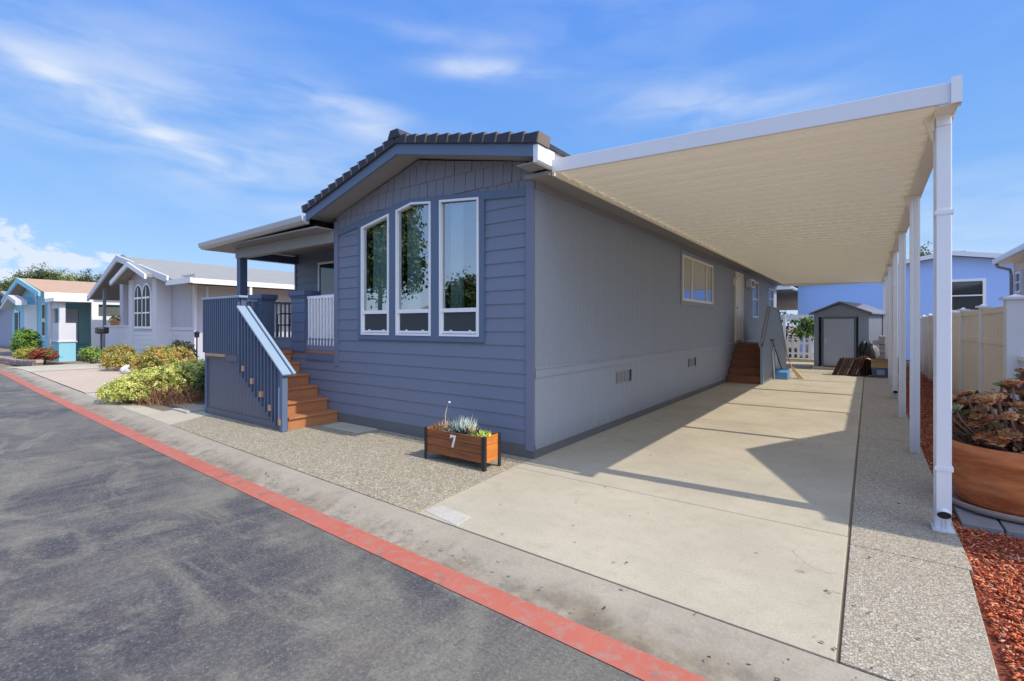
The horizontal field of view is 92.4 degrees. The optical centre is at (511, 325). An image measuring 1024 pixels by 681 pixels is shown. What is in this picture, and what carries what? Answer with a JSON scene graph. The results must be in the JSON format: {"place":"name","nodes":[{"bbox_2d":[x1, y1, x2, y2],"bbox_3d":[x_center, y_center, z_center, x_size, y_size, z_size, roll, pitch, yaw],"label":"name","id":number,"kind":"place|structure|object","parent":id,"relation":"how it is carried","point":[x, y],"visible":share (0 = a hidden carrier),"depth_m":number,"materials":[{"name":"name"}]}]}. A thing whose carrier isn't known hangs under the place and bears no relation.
{"place":"outdoors","nodes":[
{"label":"outdoors","id":0,"kind":"place"},
{"bbox_2d":[10,363,116,371],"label":"garden path","id":1,"kind":"structure","parent":0,"point":[60,367],"depth_m":17.91,"materials":[{"name":"concrete"}]},
{"bbox_2d":[77,345,103,363],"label":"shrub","id":2,"kind":"object","parent":1,"relation":"on","point":[90,354],"visible":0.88,"depth_m":20.36,"materials":[{"name":"green plant"}]},
{"bbox_2d":[277,313,290,336],"bbox_3d":[-4.303,-0.014,9.724,0.486,0.877,0.503,0,0,36],"label":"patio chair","id":3,"kind":"object","parent":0,"point":[289,325],"visible":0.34,"depth_m":9.47,"materials":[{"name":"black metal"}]},
{"bbox_2d":[0,373,643,680],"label":"road","id":4,"kind":"structure","parent":0,"point":[124,558],"depth_m":2.86,"materials":[{"name":"grey asphalt"}]},
{"bbox_2d":[0,326,908,392],"bbox_3d":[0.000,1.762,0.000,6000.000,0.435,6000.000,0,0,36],"label":"ground","id":5,"kind":"structure","parent":0,"point":[5,351],"depth_m":26.77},
{"bbox_2d":[0,291,11,346],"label":"grey house","id":6,"kind":"structure","parent":5,"relation":"on","point":[5,327],"depth_m":44.44,"materials":[{"name":"paint"}]},
{"bbox_2d":[0,277,15,290],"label":"skyline tree","id":7,"kind":"object","parent":5,"relation":"on","point":[3,287],"visible":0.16,"depth_m":74.92,"materials":[{"name":"green plant"}]},
{"bbox_2d":[0,356,42,365],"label":"stone edging","id":8,"kind":"object","parent":5,"relation":"on","point":[9,361],"visible":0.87,"depth_m":22.36,"materials":[{"name":"white stone"}]},
{"bbox_2d":[5,270,37,287],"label":"skyline tree","id":9,"kind":"object","parent":5,"relation":"on","point":[18,276],"visible":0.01,"depth_m":77.72,"materials":[{"name":"green plant"}]},
{"bbox_2d":[9,327,44,351],"bbox_3d":[-26.648,0.994,26.978,1.722,1.818,1.422,0,0,36],"label":"tall green bush","id":10,"kind":"object","parent":5,"relation":"on","point":[23,337],"visible":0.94,"depth_m":26.64,"materials":[{"name":"green plant"}]},
{"bbox_2d":[7,262,60,279],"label":"skyline tree","id":11,"kind":"object","parent":5,"relation":"on","point":[42,274],"visible":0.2,"depth_m":79.00,"materials":[{"name":"green plant"}]},
{"bbox_2d":[12,361,70,365],"bbox_3d":[-22.939,1.782,23.459,7.300,0.157,1.851,0,0,36],"label":"flower bed","id":12,"kind":"object","parent":5,"relation":"on","point":[48,363],"visible":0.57,"depth_m":22.81,"materials":[{"name":"soil"}]},
{"bbox_2d":[12,347,42,359],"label":"flower clump","id":13,"kind":"object","parent":12,"relation":"on","point":[19,353],"visible":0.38,"depth_m":23.96,"materials":[{"name":"yellow plant"}]},
{"bbox_2d":[25,347,62,363],"bbox_3d":[-21.783,1.422,22.792,2.414,0.856,1.254,0,0,36],"label":"flower clump","id":14,"kind":"object","parent":12,"relation":"on","point":[48,353],"visible":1,"depth_m":22.29,"materials":[{"name":"red plant"}]},
{"bbox_2d":[0,277,119,361],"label":"teal house","id":15,"kind":"structure","parent":5,"relation":"on","point":[64,319],"depth_m":28.57,"materials":[{"name":"paint"}]},
{"bbox_2d":[14,311,18,336],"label":"window","id":16,"kind":"structure","parent":15,"relation":"in","point":[16,313],"depth_m":30.90,"materials":[{"name":"grey glass"}]},
{"bbox_2d":[42,320,45,336],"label":"window","id":17,"kind":"structure","parent":15,"relation":"in","point":[43,321],"depth_m":28.87,"materials":[{"name":"white glass"}]},
{"bbox_2d":[42,303,45,319],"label":"window","id":18,"kind":"structure","parent":15,"relation":"in","point":[43,305],"depth_m":28.82,"materials":[{"name":"white glass"}]},
{"bbox_2d":[65,309,77,343],"bbox_3d":[-25.536,0.075,28.379,0.090,2.050,0.650,0,0,36],"label":"door","id":19,"kind":"structure","parent":15,"relation":"in","point":[71,315],"depth_m":28.41,"materials":[{"name":"black metal"}]},
{"bbox_2d":[98,305,119,315],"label":"screen window","id":20,"kind":"structure","parent":15,"relation":"in","point":[110,309],"depth_m":27.69,"materials":[{"name":"grey glass"}]},
{"bbox_2d":[44,268,77,280],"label":"skyline tree","id":21,"kind":"object","parent":5,"relation":"on","point":[58,274],"visible":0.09,"depth_m":79.35,"materials":[{"name":"green plant"}]},
{"bbox_2d":[60,267,85,281],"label":"skyline tree","id":22,"kind":"object","parent":5,"relation":"on","point":[68,278],"visible":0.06,"depth_m":76.45,"materials":[{"name":"green plant"}]},
{"bbox_2d":[74,271,101,281],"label":"skyline tree","id":23,"kind":"object","parent":5,"relation":"on","point":[95,280],"visible":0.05,"depth_m":75.33,"materials":[{"name":"green plant"}]},
{"bbox_2d":[83,269,92,281],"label":"cypress","id":24,"kind":"object","parent":5,"relation":"on","point":[87,277],"visible":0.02,"depth_m":69.97,"materials":[{"name":"green plant"}]},
{"bbox_2d":[32,368,146,392],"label":"pink gravel yard","id":25,"kind":"structure","parent":5,"relation":"on","point":[87,380],"depth_m":14.08,"materials":[{"name":"pink gravel"}]},
{"bbox_2d":[98,343,139,361],"bbox_3d":[-14.648,1.077,18.323,1.696,0.905,1.226,0,0,36],"label":"lime shrub","id":26,"kind":"object","parent":25,"relation":"on","point":[122,348],"visible":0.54,"depth_m":18.15,"materials":[{"name":"yellow plant"}]},
{"bbox_2d":[99,349,138,369],"bbox_3d":[-13.035,1.174,16.352,1.695,0.711,1.208,0,0,36],"label":"orange shrub","id":27,"kind":"object","parent":25,"relation":"on","point":[123,358],"visible":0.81,"depth_m":16.00,"materials":[{"name":"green plant"}]},
{"bbox_2d":[120,366,128,373],"bbox_3d":[-12.094,1.381,15.350,0.362,0.238,0.298,0,0,36],"label":"garden rock","id":28,"kind":"object","parent":25,"relation":"on","point":[122,369],"visible":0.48,"depth_m":15.23,"materials":[{"name":"white stone"}]},
{"bbox_2d":[127,344,195,371],"bbox_3d":[-10.029,1.034,14.007,1.712,0.986,2.779,0,0,-26],"label":"golden shrub","id":29,"kind":"object","parent":25,"relation":"on","point":[154,355],"visible":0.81,"depth_m":13.54,"materials":[{"name":"yellow plant"}]},
{"bbox_2d":[95,327,108,349],"bbox_3d":[-19.303,0.923,23.102,0.400,1.646,0.450,0,0,36],"label":"letterbox","id":30,"kind":"object","parent":5,"relation":"on","point":[101,330],"visible":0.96,"depth_m":23.02,"materials":[{"name":"black metal"}]},
{"bbox_2d":[85,390,211,424],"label":"walkway","id":31,"kind":"structure","parent":5,"relation":"on","point":[169,417],"depth_m":8.37,"materials":[{"name":"concrete"}]},
{"bbox_2d":[172,405,204,412],"bbox_3d":[-5.646,1.490,8.745,0.620,0.020,0.500,0,0,36],"label":"slab","id":32,"kind":"object","parent":31,"relation":"on","point":[192,409],"visible":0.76,"depth_m":8.69,"materials":[{"name":"concrete"}]},
{"bbox_2d":[166,340,198,364],"bbox_3d":[-11.416,0.994,16.944,0.960,1.058,1.146,0,0,36],"label":"round bush","id":33,"kind":"object","parent":5,"relation":"on","point":[191,346],"visible":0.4,"depth_m":16.91,"materials":[{"name":"green plant"}]},
{"bbox_2d":[87,255,293,361],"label":"lavender house","id":34,"kind":"structure","parent":5,"relation":"on","point":[161,302],"depth_m":21.78,"materials":[{"name":"paint"}]},
{"bbox_2d":[108,314,120,324],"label":"flower pots","id":35,"kind":"object","parent":34,"relation":"on","point":[113,321],"visible":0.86,"depth_m":23.99,"materials":[{"name":"ceramic"}]},
{"bbox_2d":[134,284,142,328],"bbox_3d":[-16.918,-0.858,22.216,1.020,2.015,0.073,0,0,36],"label":"window","id":36,"kind":"structure","parent":34,"relation":"in","point":[138,290],"depth_m":22.14,"materials":[{"name":"white plastic"}]},
{"bbox_2d":[142,283,151,328],"bbox_3d":[-16.109,-0.858,21.627,1.020,2.015,0.073,0,0,36],"label":"window","id":37,"kind":"structure","parent":34,"relation":"in","point":[146,293],"depth_m":21.53,"materials":[{"name":"white plastic"}]},
{"bbox_2d":[194,331,199,360],"bbox_3d":[-9.393,0.830,14.625,0.180,1.340,0.180,0,0,36],"label":"garden lamp","id":38,"kind":"object","parent":5,"relation":"on","point":[196,334],"visible":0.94,"depth_m":14.61,"materials":[{"name":"black metal"}]},
{"bbox_2d":[171,414,531,512],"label":"gravel yard","id":39,"kind":"structure","parent":5,"relation":"on","point":[399,470],"depth_m":5.49,"materials":[{"name":"beige gravel"}]},
{"bbox_2d":[201,295,337,431],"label":"front stairs","id":40,"kind":"structure","parent":39,"relation":"on","point":[253,375],"depth_m":7.64,"materials":[{"name":"blue wood"}]},
{"bbox_2d":[323,422,375,432],"bbox_3d":[-2.390,1.521,7.211,0.840,0.050,0.340,0,0,36],"label":"step pad","id":41,"kind":"object","parent":39,"relation":"on","point":[349,427],"visible":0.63,"depth_m":7.18,"materials":[{"name":"concrete"}]},
{"bbox_2d":[424,423,500,471],"bbox_3d":[-0.553,1.325,5.393,0.872,0.351,0.282,0,0,36],"label":"planter box","id":42,"kind":"object","parent":39,"relation":"on","point":[483,451],"visible":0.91,"depth_m":5.22,"materials":[{"name":"brown wood"}]},
{"bbox_2d":[430,420,453,429],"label":"rosette succulent","id":43,"kind":"object","parent":42,"relation":"on","point":[439,427],"visible":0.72,"depth_m":5.53,"materials":[{"name":"brown plant"}]},
{"bbox_2d":[445,414,476,434],"bbox_3d":[-0.558,1.085,5.388,0.416,0.211,0.440,0,0,5],"label":"chalk stick succulent","id":44,"kind":"object","parent":42,"relation":"on","point":[460,426],"visible":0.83,"depth_m":5.36,"materials":[{"name":"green plant"}]},
{"bbox_2d":[466,423,477,434],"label":"succulent","id":45,"kind":"object","parent":42,"relation":"on","point":[471,429],"visible":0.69,"depth_m":5.29,"materials":[{"name":"green plant"}]},
{"bbox_2d":[470,429,491,436],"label":"lime succulent","id":46,"kind":"object","parent":42,"relation":"on","point":[481,433],"visible":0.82,"depth_m":5.17,"materials":[{"name":"green plant"}]},
{"bbox_2d":[0,366,885,680],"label":"kerb","id":47,"kind":"structure","parent":5,"relation":"on","point":[688,640],"depth_m":2.96,"materials":[{"name":"concrete"}]},
{"bbox_2d":[0,371,709,680],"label":"kerb paint stripe","id":48,"kind":"object","parent":47,"relation":"on","point":[635,662],"visible":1,"depth_m":3.00,"materials":[{"name":"red paint"}]},
{"bbox_2d":[198,128,782,458],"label":"manufactured house","id":49,"kind":"structure","parent":5,"relation":"on","point":[516,294],"depth_m":6.86,"materials":[{"name":"blue"}]},
{"bbox_2d":[318,261,333,294],"bbox_3d":[-3.605,-0.925,9.765,0.820,0.690,0.050,0,0,36],"label":"window","id":50,"kind":"structure","parent":49,"relation":"in","point":[325,270],"depth_m":9.84,"materials":[{"name":"grey glass"}]},
{"bbox_2d":[361,214,388,334],"bbox_3d":[-1.924,-0.710,7.197,0.620,1.820,0.241,0,0,36],"label":"window","id":51,"kind":"structure","parent":49,"relation":"in","point":[376,320],"depth_m":7.27,"materials":[{"name":"white plastic"}]},
{"bbox_2d":[395,201,430,335],"bbox_3d":[-1.277,-0.733,6.726,0.680,1.865,0.241,0,0,36],"label":"window","id":52,"kind":"structure","parent":49,"relation":"in","point":[415,320],"depth_m":6.83,"materials":[{"name":"white plastic"}]},
{"bbox_2d":[439,197,478,336],"bbox_3d":[-0.606,-0.710,6.238,0.660,1.820,0.241,0,0,36],"label":"window","id":53,"kind":"structure","parent":49,"relation":"in","point":[457,320],"depth_m":6.33,"materials":[{"name":"white plastic"}]},
{"bbox_2d":[683,254,712,303],"bbox_3d":[4.127,-0.965,10.879,0.063,0.930,2.390,0,0,36],"label":"window","id":54,"kind":"structure","parent":49,"relation":"in","point":[697,275],"depth_m":10.81,"materials":[{"name":"beige glass"}]},
{"bbox_2d":[737,275,741,340],"bbox_3d":[6.575,-0.500,14.230,0.110,1.880,0.830,0,0,36],"label":"door","id":55,"kind":"structure","parent":49,"relation":"in","point":[739,280],"depth_m":14.29,"materials":[{"name":"metal"}]},
{"bbox_2d":[752,281,758,317],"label":"window","id":56,"kind":"structure","parent":49,"relation":"in","point":[755,291],"depth_m":16.34,"materials":[{"name":"glass"}]},
{"bbox_2d":[768,288,772,306],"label":"window","id":57,"kind":"structure","parent":49,"relation":"in","point":[770,291],"depth_m":18.83,"materials":[{"name":"white plastic"}]},
{"bbox_2d":[776,286,797,309],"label":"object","id":58,"kind":"object","parent":5,"relation":"on","point":[787,298],"visible":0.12,"depth_m":29.39,"materials":[{"name":"white plastic"}]},
{"bbox_2d":[780,311,797,341],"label":"shrub","id":59,"kind":"object","parent":5,"relation":"on","point":[787,326],"visible":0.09,"depth_m":24.78,"materials":[{"name":"green plant"}]},
{"bbox_2d":[780,314,813,358],"bbox_3d":[11.428,0.500,23.357,5.000,2.000,0.100,0,0,36],"label":"white rail fence","id":60,"kind":"object","parent":5,"relation":"on","point":[784,317],"visible":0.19,"depth_m":22.34,"materials":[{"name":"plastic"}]},
{"bbox_2d":[786,358,908,366],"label":"kerb","id":61,"kind":"structure","parent":5,"relation":"on","point":[808,360],"depth_m":20.01,"materials":[{"name":"concrete"}]},
{"bbox_2d":[785,335,813,358],"bbox_3d":[12.151,0.880,19.974,2.250,1.000,0.060,0,0,36],"label":"picket fence","id":62,"kind":"object","parent":61,"relation":"on","point":[798,343],"visible":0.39,"depth_m":20.20,"materials":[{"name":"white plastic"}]},
{"bbox_2d":[793,251,1013,359],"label":"house","id":63,"kind":"structure","parent":5,"relation":"on","point":[978,278],"depth_m":20.57,"materials":[{"name":"paint"}]},
{"bbox_2d":[952,278,985,312],"bbox_3d":[18.454,-1.200,19.926,1.160,1.360,0.059,0,0,36],"label":"window","id":64,"kind":"structure","parent":63,"relation":"in","point":[966,293],"depth_m":19.89,"materials":[{"name":"black glass"}]},
{"bbox_2d":[840,375,999,680],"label":"driveway border","id":65,"kind":"object","parent":5,"relation":"on","point":[927,595],"visible":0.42,"depth_m":2.91,"materials":[{"name":"concrete"}]},
{"bbox_2d":[552,75,961,534],"bbox_3d":[6.863,-0.138,11.342,3.273,3.275,17.449,0,0,36],"label":"carport","id":66,"kind":"object","parent":65,"relation":"on","point":[829,195],"visible":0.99,"depth_m":5.40,"materials":[{"name":"beige metal"}]},
{"bbox_2d":[860,356,868,375],"bbox_3d":[10.476,1.204,14.598,0.214,0.581,0.324,0,0,36],"label":"roof tile stack","id":67,"kind":"object","parent":65,"relation":"on","point":[864,357],"visible":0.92,"depth_m":14.47,"materials":[{"name":"ceramic"}]},
{"bbox_2d":[857,340,875,374],"bbox_3d":[10.771,0.969,14.872,0.520,1.062,0.480,0,0,36],"label":"rubbish bag","id":68,"kind":"object","parent":65,"relation":"on","point":[865,348],"visible":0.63,"depth_m":14.75,"materials":[{"name":"black plastic"}]},
{"bbox_2d":[872,336,884,358],"bbox_3d":[11.373,0.915,15.273,0.717,1.162,0.697,0,0,36],"label":"paver stack","id":69,"kind":"object","parent":65,"relation":"on","point":[880,352],"visible":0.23,"depth_m":15.11,"materials":[{"name":"concrete"}]},
{"bbox_2d":[871,367,887,377],"bbox_3d":[10.675,1.360,14.213,0.437,0.280,0.510,0,0,36],"label":"storage bin","id":70,"kind":"object","parent":65,"relation":"on","point":[880,372],"visible":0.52,"depth_m":14.02,"materials":[{"name":"blue plastic"}]},
{"bbox_2d":[867,358,887,367],"bbox_3d":[10.605,1.087,14.186,0.580,0.263,0.620,0,0,36],"label":"cardboard box","id":71,"kind":"object","parent":70,"relation":"on","point":[879,363],"visible":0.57,"depth_m":14.02,"materials":[{"name":"brown cardboard"}]},
{"bbox_2d":[920,240,932,255],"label":"yard tree","id":72,"kind":"object","parent":5,"relation":"on","point":[921,252],"visible":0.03,"depth_m":59.73,"materials":[{"name":"green plant"}]},
{"bbox_2d":[992,243,1023,295],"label":"neighbour house","id":73,"kind":"structure","parent":5,"relation":"on","point":[1015,256],"depth_m":11.85,"materials":[{"name":"beige paint"}]},
{"bbox_2d":[1015,271,1022,293],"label":"window","id":74,"kind":"structure","parent":73,"relation":"in","point":[1018,275],"depth_m":11.81,"materials":[{"name":"white glass"}]},
{"bbox_2d":[126,396,851,663],"bbox_3d":[-2.826,1.512,6.442,13.050,0.001,1.906,0,0,36],"label":"joint filler","id":75,"kind":"object","parent":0,"point":[164,407],"visible":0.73,"depth_m":3.50,"materials":[{"name":"black rubber"}]},
{"bbox_2d":[0,0,1023,325],"label":"sky","id":76,"kind":"structure","parent":0,"point":[147,129],"materials":[{"name":"blue"}]},
{"bbox_2d":[418,361,863,661],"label":"driveway","id":77,"kind":"structure","parent":0,"point":[706,536],"depth_m":4.11,"materials":[{"name":"concrete"}]},
{"bbox_2d":[425,505,470,525],"bbox_3d":[-0.503,1.508,3.878,0.421,0.025,0.190,0,0,43],"label":"utility lid","id":78,"kind":"object","parent":77,"relation":"in","point":[452,516],"visible":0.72,"depth_m":3.88,"materials":[{"name":"concrete"}]},
{"bbox_2d":[727,306,786,384],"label":"side stairs","id":79,"kind":"structure","parent":77,"relation":"on","point":[756,367],"depth_m":13.24,"materials":[{"name":"wood"}]},
{"bbox_2d":[772,348,776,379],"bbox_3d":[7.337,1.062,13.688,0.076,0.878,0.506,0,0,36],"label":"folding frame","id":80,"kind":"object","parent":77,"relation":"on","point":[773,362],"visible":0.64,"depth_m":13.50,"materials":[{"name":"white plastic"}]},
{"bbox_2d":[770,339,789,379],"bbox_3d":[7.458,0.940,13.632,0.379,1.120,0.977,0,0,36],"label":"push shovel","id":81,"kind":"object","parent":77,"relation":"on","point":[782,373],"visible":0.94,"depth_m":13.58,"materials":[{"name":"blue plastic"}]},
{"bbox_2d":[779,333,804,378],"bbox_3d":[7.960,0.872,14.048,0.263,1.257,0.953,0,0,-20],"label":"broom","id":82,"kind":"object","parent":77,"relation":"on","point":[798,374],"visible":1,"depth_m":13.80,"materials":[{"name":"wood"}]},
{"bbox_2d":[793,314,813,357],"bbox_3d":[12.735,0.526,21.202,1.101,1.990,1.041,0,0,36],"label":"tree","id":83,"kind":"object","parent":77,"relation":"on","point":[800,331],"visible":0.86,"depth_m":21.09,"materials":[{"name":"green plant"}]},
{"bbox_2d":[832,357,853,375],"bbox_3d":[9.931,1.234,14.725,0.550,0.562,0.356,0,0,36],"label":"roof tile stack","id":84,"kind":"object","parent":77,"relation":"on","point":[843,364],"visible":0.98,"depth_m":14.61,"materials":[{"name":"wood"}]},
{"bbox_2d":[809,301,884,370],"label":"garden shed","id":85,"kind":"structure","parent":77,"relation":"on","point":[843,329],"depth_m":16.50,"materials":[{"name":"white plastic"}]},
{"bbox_2d":[824,319,853,366],"bbox_3d":[10.964,0.580,16.478,0.060,1.600,0.890,0,0,-39],"label":"door","id":86,"kind":"structure","parent":85,"relation":"in","point":[838,333],"depth_m":16.50,"materials":[{"name":"white plastic"}]},
{"bbox_2d":[847,357,865,375],"bbox_3d":[10.225,1.234,14.568,0.468,0.572,0.338,0,0,36],"label":"roof tile stack","id":87,"kind":"object","parent":77,"relation":"on","point":[856,363],"visible":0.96,"depth_m":14.44,"materials":[{"name":"ceramic"}]},
{"bbox_2d":[849,375,864,525],"bbox_3d":[7.748,1.512,12.851,3.490,0.001,20.900,0,0,36],"label":"joint filler","id":88,"kind":"object","parent":77,"relation":"in","point":[852,499],"visible":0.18,"depth_m":5.11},
{"bbox_2d":[906,367,1023,680],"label":"side ground","id":89,"kind":"structure","parent":0,"point":[1004,672],"depth_m":2.90,"materials":[{"name":"red wood"}]},
{"bbox_2d":[908,294,1023,414],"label":"vinyl fence","id":90,"kind":"object","parent":89,"relation":"on","point":[987,345],"visible":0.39,"depth_m":7.27,"materials":[{"name":"white plastic"}]},
{"bbox_2d":[952,503,1023,538],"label":"paver pad","id":91,"kind":"object","parent":89,"relation":"on","point":[971,519],"visible":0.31,"depth_m":3.68,"materials":[{"name":"grey concrete"}]},
{"bbox_2d":[952,433,1023,523],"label":"terracotta pot","id":92,"kind":"object","parent":91,"relation":"on","point":[988,482],"visible":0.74,"depth_m":3.81,"materials":[{"name":"ceramic"}]},
{"bbox_2d":[952,368,1023,453],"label":"aeonium plant","id":93,"kind":"object","parent":92,"relation":"on","point":[976,423],"visible":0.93,"depth_m":3.93,"materials":[{"name":"brown plant"}]},
{"bbox_2d":[1018,356,1023,368],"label":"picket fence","id":94,"kind":"object","parent":89,"relation":"on","point":[1021,358],"visible":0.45,"depth_m":5.55,"materials":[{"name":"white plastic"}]},
{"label":"mulch ground","id":95,"kind":"structure","parent":0,"visible":0},
{"bbox_2d":[95,358,204,405],"bbox_3d":[-6.831,1.132,10.138,2.567,0.843,2.588,0,0,36],"label":"flowering shrub","id":96,"kind":"object","parent":95,"relation":"on","point":[166,382],"visible":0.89,"depth_m":9.55,"materials":[{"name":"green plant"}]},
{"bbox_2d":[190,367,204,394],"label":"dark shrub","id":97,"kind":"object","parent":95,"relation":"on","point":[201,382],"visible":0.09,"depth_m":9.45,"materials":[{"name":"green plant"}]}
]}

